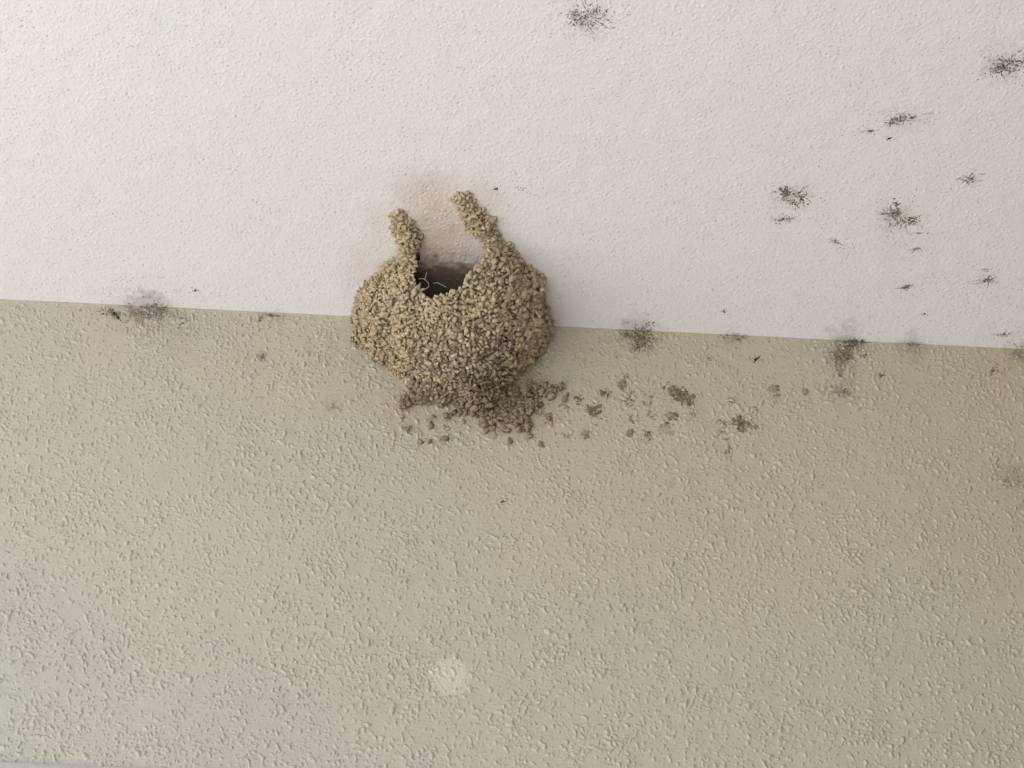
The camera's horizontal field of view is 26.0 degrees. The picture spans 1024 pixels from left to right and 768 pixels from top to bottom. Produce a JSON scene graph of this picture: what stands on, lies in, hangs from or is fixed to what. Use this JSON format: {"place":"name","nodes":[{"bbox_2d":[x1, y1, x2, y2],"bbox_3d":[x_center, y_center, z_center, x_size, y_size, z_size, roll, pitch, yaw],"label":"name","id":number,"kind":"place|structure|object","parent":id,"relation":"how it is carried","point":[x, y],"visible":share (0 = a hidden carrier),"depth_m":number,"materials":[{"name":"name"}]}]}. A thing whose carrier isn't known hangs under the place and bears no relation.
{"place":"outdoors","nodes":[
{"label":"outdoors","id":0,"kind":"place"},
{"bbox_2d":[0,0,1023,348],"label":"porch ceiling","id":1,"kind":"structure","parent":0,"point":[288,156],"depth_m":1.65,"materials":[{"name":"white paint"}]},
{"bbox_2d":[549,0,628,56],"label":"grime spot","id":2,"kind":"object","parent":1,"relation":"on","point":[588,17],"visible":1,"depth_m":1.54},
{"bbox_2d":[757,213,822,233],"bbox_3d":[0.201,-0.127,1.692,0.075,0.001,0.036,3,-38,0],"label":"grime spot","id":3,"kind":"object","parent":1,"relation":"attached to","point":[782,219],"visible":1,"depth_m":1.69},
{"bbox_2d":[743,166,849,210],"bbox_3d":[0.211,-0.141,1.674,0.071,0.001,0.062,-16,-42,22],"label":"grime spot","id":4,"kind":"object","parent":1,"relation":"on","point":[801,197],"visible":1,"depth_m":1.67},
{"bbox_2d":[875,193,909,231],"bbox_3d":[0.293,-0.125,1.688,0.052,0.002,0.068,-11,-40,16],"label":"grime spot","id":5,"kind":"object","parent":1,"relation":"on","point":[897,204],"visible":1,"depth_m":1.68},
{"bbox_2d":[868,109,933,127],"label":"grime spot","id":6,"kind":"object","parent":1,"relation":"on","point":[900,120],"visible":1,"depth_m":1.60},
{"bbox_2d":[879,210,925,236],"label":"grime spot","id":7,"kind":"object","parent":1,"relation":"on","point":[913,221],"visible":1,"depth_m":1.69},
{"bbox_2d":[959,171,981,202],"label":"grime spot","id":8,"kind":"object","parent":1,"relation":"attached to","point":[970,179],"visible":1,"depth_m":1.65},
{"bbox_2d":[956,264,1012,288],"bbox_3d":[0.371,-0.081,1.739,0.065,0.001,0.029,16,-40,-16],"label":"grime spot","id":9,"kind":"object","parent":1,"relation":"on","point":[984,280],"visible":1,"depth_m":1.74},
{"bbox_2d":[952,46,1023,85],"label":"grime spot","id":10,"kind":"object","parent":1,"relation":"on","point":[1003,67],"visible":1,"depth_m":1.56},
{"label":"ground","id":11,"kind":"structure","parent":0,"visible":0},
{"bbox_2d":[0,299,1023,767],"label":"rendered wall","id":12,"kind":"structure","parent":11,"relation":"on","point":[224,543],"depth_m":1.66,"materials":[{"name":"beige paint"}]},
{"bbox_2d":[0,762,122,767],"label":"window trim","id":13,"kind":"structure","parent":12,"relation":"attached to","point":[16,765],"depth_m":1.54,"materials":[{"name":"white paint"}]},
{"bbox_2d":[92,307,125,320],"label":"grime spot","id":14,"kind":"object","parent":12,"relation":"on","point":[117,317],"visible":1,"depth_m":1.80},
{"bbox_2d":[123,302,167,328],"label":"grime spot","id":15,"kind":"object","parent":12,"relation":"on","point":[141,312],"visible":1,"depth_m":1.80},
{"bbox_2d":[126,291,184,337],"bbox_3d":[-0.287,-0.056,1.784,0.048,0.035,0.020,3,-38,0],"label":"grime spot","id":16,"kind":"object","parent":12,"relation":"on","point":[159,310],"visible":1,"depth_m":1.80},
{"bbox_2d":[348,191,568,444],"bbox_3d":[-0.042,-0.056,1.710,0.180,0.146,0.159,3,-38,0],"label":"mud nest","id":17,"kind":"object","parent":12,"relation":"on","point":[480,341],"visible":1,"depth_m":1.73,"materials":[{"name":"brown soil"}]},
{"bbox_2d":[487,424,496,439],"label":"mud dab","id":18,"kind":"object","parent":12,"relation":"attached to","point":[493,429],"visible":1,"depth_m":1.73,"materials":[{"name":"brown soil"}]},
{"bbox_2d":[533,440,550,450],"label":"mud dab","id":19,"kind":"object","parent":12,"relation":"attached to","point":[542,445],"visible":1,"depth_m":1.73,"materials":[{"name":"brown soil"}]},
{"bbox_2d":[543,408,552,423],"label":"mud dab","id":20,"kind":"object","parent":12,"relation":"attached to","point":[549,413],"visible":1,"depth_m":1.74,"materials":[{"name":"brown soil"}]},
{"bbox_2d":[574,395,583,404],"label":"mud dab","id":21,"kind":"object","parent":12,"relation":"attached to","point":[579,398],"visible":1,"depth_m":1.75,"materials":[{"name":"grey soil"}]},
{"bbox_2d":[582,431,591,439],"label":"mud dab","id":22,"kind":"object","parent":12,"relation":"attached to","point":[584,433],"visible":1,"depth_m":1.73,"materials":[{"name":"brown soil"}]},
{"bbox_2d":[584,401,604,425],"bbox_3d":[0.064,0.023,1.748,0.018,0.026,0.003,3,-38,0],"label":"mud dab","id":23,"kind":"object","parent":12,"relation":"attached to","point":[591,409],"visible":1,"depth_m":1.75,"materials":[{"name":"brown soil"}]},
{"bbox_2d":[599,389,611,396],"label":"mud dab","id":24,"kind":"object","parent":12,"relation":"attached to","point":[602,392],"visible":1,"depth_m":1.76,"materials":[{"name":"brown soil"}]},
{"bbox_2d":[617,373,628,398],"bbox_3d":[0.088,0.002,1.765,0.010,0.028,0.002,3,-38,0],"label":"mud dab","id":25,"kind":"object","parent":12,"relation":"attached to","point":[623,382],"visible":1,"depth_m":1.77,"materials":[{"name":"brown soil"}]},
{"bbox_2d":[620,398,636,406],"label":"mud dab","id":26,"kind":"object","parent":12,"relation":"attached to","point":[629,405],"visible":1,"depth_m":1.75,"materials":[{"name":"grey soil"}]},
{"bbox_2d":[626,429,634,436],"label":"mud dab","id":27,"kind":"object","parent":12,"relation":"attached to","point":[629,432],"visible":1,"depth_m":1.74,"materials":[{"name":"brown soil"}]},
{"bbox_2d":[598,320,667,366],"bbox_3d":[0.099,-0.037,1.780,0.077,0.040,0.028,3,-38,0],"label":"grime spot","id":28,"kind":"object","parent":12,"relation":"on","point":[643,339],"visible":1,"depth_m":1.79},
{"bbox_2d":[628,385,638,402],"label":"mud dab","id":29,"kind":"object","parent":12,"relation":"attached to","point":[631,392],"visible":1,"depth_m":1.76,"materials":[{"name":"brown soil"}]},
{"bbox_2d":[629,408,641,423],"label":"mud dab","id":30,"kind":"object","parent":12,"relation":"attached to","point":[630,419],"visible":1,"depth_m":1.74,"materials":[{"name":"grey soil"}]},
{"bbox_2d":[642,429,650,439],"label":"mud dab","id":31,"kind":"object","parent":12,"relation":"attached to","point":[648,432],"visible":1,"depth_m":1.74,"materials":[{"name":"brown soil"}]},
{"bbox_2d":[642,379,654,411],"bbox_3d":[0.109,0.009,1.760,0.011,0.033,0.002,3,-38,0],"label":"mud dab","id":32,"kind":"object","parent":12,"relation":"attached to","point":[650,396],"visible":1,"depth_m":1.76,"materials":[{"name":"grey soil"}]},
{"bbox_2d":[646,410,661,419],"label":"mud dab","id":33,"kind":"object","parent":12,"relation":"attached to","point":[651,417],"visible":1,"depth_m":1.75,"materials":[{"name":"soil"}]},
{"bbox_2d":[660,418,673,434],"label":"mud dab","id":34,"kind":"object","parent":12,"relation":"attached to","point":[665,424],"visible":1,"depth_m":1.74,"materials":[{"name":"brown soil"}]},
{"bbox_2d":[663,412,677,420],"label":"mud dab","id":35,"kind":"object","parent":12,"relation":"attached to","point":[671,415],"visible":1,"depth_m":1.75,"materials":[{"name":"beige soil"}]},
{"bbox_2d":[661,382,696,402],"bbox_3d":[0.133,0.007,1.763,0.029,0.022,0.003,3,-38,0],"label":"mud dab","id":36,"kind":"object","parent":12,"relation":"attached to","point":[680,396],"visible":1,"depth_m":1.76,"materials":[{"name":"brown soil"}]},
{"bbox_2d":[681,397,699,409],"bbox_3d":[0.141,0.015,1.756,0.016,0.014,0.003,3,-38,0],"label":"mud dab","id":37,"kind":"object","parent":12,"relation":"attached to","point":[688,403],"visible":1,"depth_m":1.76,"materials":[{"name":"brown soil"}]},
{"bbox_2d":[714,423,729,440],"bbox_3d":[0.164,0.038,1.739,0.013,0.018,0.002,3,-38,0],"label":"mud dab","id":38,"kind":"object","parent":12,"relation":"attached to","point":[720,431],"visible":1,"depth_m":1.74,"materials":[{"name":"brown soil"}]},
{"bbox_2d":[716,419,729,426],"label":"mud dab","id":39,"kind":"object","parent":12,"relation":"attached to","point":[725,425],"visible":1,"depth_m":1.75,"materials":[{"name":"soil"}]},
{"bbox_2d":[721,444,730,456],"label":"mud dab","id":40,"kind":"object","parent":12,"relation":"attached to","point":[729,448],"visible":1,"depth_m":1.73,"materials":[{"name":"brown soil"}]},
{"bbox_2d":[705,328,748,349],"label":"grime spot","id":41,"kind":"object","parent":12,"relation":"on","point":[738,339],"visible":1,"depth_m":1.80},
{"bbox_2d":[731,413,753,436],"bbox_3d":[0.181,0.032,1.744,0.019,0.024,0.003,3,-38,0],"label":"mud dab","id":42,"kind":"object","parent":12,"relation":"attached to","point":[740,425],"visible":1,"depth_m":1.75,"materials":[{"name":"brown soil"}]},
{"bbox_2d":[764,385,779,402],"bbox_3d":[0.207,0.007,1.765,0.013,0.019,0.001,3,-38,0],"label":"mud dab","id":43,"kind":"object","parent":12,"relation":"attached to","point":[773,388],"visible":1,"depth_m":1.77,"materials":[{"name":"beige soil"}]},
{"bbox_2d":[828,374,849,403],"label":"grime spot","id":44,"kind":"object","parent":12,"relation":"on","point":[843,390],"visible":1,"depth_m":1.77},
{"bbox_2d":[823,325,861,384],"bbox_3d":[0.268,-0.030,1.766,0.041,0.055,0.051,3,-38,0],"label":"grime spot","id":45,"kind":"object","parent":12,"relation":"on","point":[846,358],"visible":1,"depth_m":1.79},
{"bbox_2d":[819,332,870,361],"bbox_3d":[0.276,-0.031,1.790,0.071,0.024,0.015,3,-38,0],"label":"grime spot","id":46,"kind":"object","parent":12,"relation":"on","point":[861,341],"visible":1,"depth_m":1.80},
{"bbox_2d":[901,341,923,350],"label":"grime spot","id":47,"kind":"object","parent":12,"relation":"on","point":[912,344],"visible":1,"depth_m":1.80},
{"bbox_2d":[1000,456,1023,486],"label":"grime spot","id":48,"kind":"object","parent":12,"relation":"attached to","point":[1009,476],"visible":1,"depth_m":1.72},
{"bbox_2d":[1003,342,1023,371],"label":"grime spot","id":49,"kind":"object","parent":12,"relation":"on","point":[1014,352],"visible":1,"depth_m":1.80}
]}

